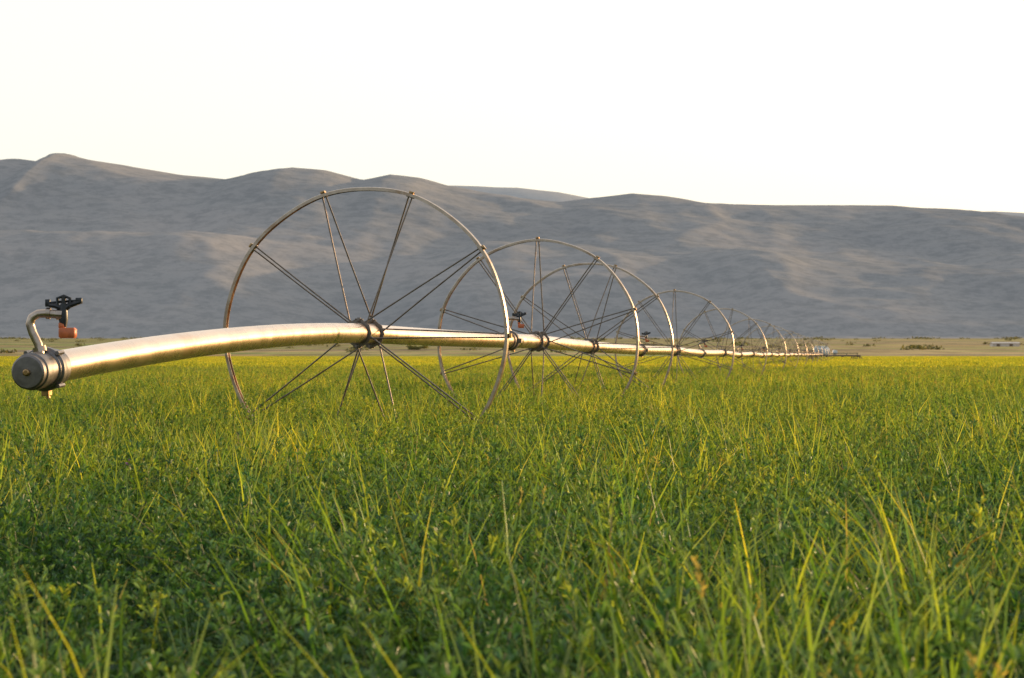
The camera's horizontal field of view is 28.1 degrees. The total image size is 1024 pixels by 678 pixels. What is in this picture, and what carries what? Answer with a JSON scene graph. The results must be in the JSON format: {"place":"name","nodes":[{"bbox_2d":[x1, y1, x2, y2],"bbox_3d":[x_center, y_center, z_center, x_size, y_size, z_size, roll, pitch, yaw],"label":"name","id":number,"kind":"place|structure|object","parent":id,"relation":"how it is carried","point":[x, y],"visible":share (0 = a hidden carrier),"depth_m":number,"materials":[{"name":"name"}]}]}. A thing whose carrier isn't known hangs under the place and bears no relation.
{"place":"outdoors","nodes":[
{"label":"outdoors","id":0,"kind":"place"},
{"bbox_2d":[0,153,1023,337],"bbox_3d":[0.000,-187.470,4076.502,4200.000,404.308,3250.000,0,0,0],"label":"hills","id":1,"kind":"structure","parent":0,"point":[123,251],"depth_m":3193.24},
{"bbox_2d":[0,338,1023,355],"bbox_3d":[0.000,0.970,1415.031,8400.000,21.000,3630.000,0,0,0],"label":"ground","id":2,"kind":"structure","parent":0,"point":[950,346],"depth_m":767.94,"materials":[{"name":"soil"}]},
{"bbox_2d":[407,345,428,349],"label":"bush","id":3,"kind":"object","parent":2,"relation":"on","point":[411,347],"visible":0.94,"depth_m":699.82,"materials":[{"name":"green plant"}]},
{"bbox_2d":[11,187,861,424],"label":"wheel line sprinkler","id":4,"kind":"object","parent":2,"relation":"on","point":[43,369],"visible":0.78,"depth_m":13.47,"materials":[{"name":"metal"}]},
{"bbox_2d":[0,336,1022,352],"bbox_3d":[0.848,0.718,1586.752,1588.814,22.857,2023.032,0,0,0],"label":"distant shrubs","id":5,"kind":"object","parent":2,"relation":"on","point":[351,349],"visible":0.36,"depth_m":1342.94,"materials":[{"name":"green plant"}]},
{"bbox_2d":[0,356,1023,677],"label":"alfalfa grass crop","id":6,"kind":"object","parent":2,"relation":"on","point":[840,516],"visible":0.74,"depth_m":4.83,"materials":[{"name":"green plant"}]},
{"bbox_2d":[990,342,1019,345],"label":"farm shed","id":7,"kind":"structure","parent":2,"relation":"on","point":[1004,343],"depth_m":897.51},
{"bbox_2d":[0,0,1023,212],"label":"sky","id":8,"kind":"structure","parent":0,"point":[908,103],"materials":[{"name":"white"}]},
{"bbox_2d":[454,186,1023,216],"bbox_3d":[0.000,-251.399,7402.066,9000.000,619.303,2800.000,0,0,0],"label":"mountain ridge","id":9,"kind":"structure","parent":0,"point":[525,193],"depth_m":7326.34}
]}

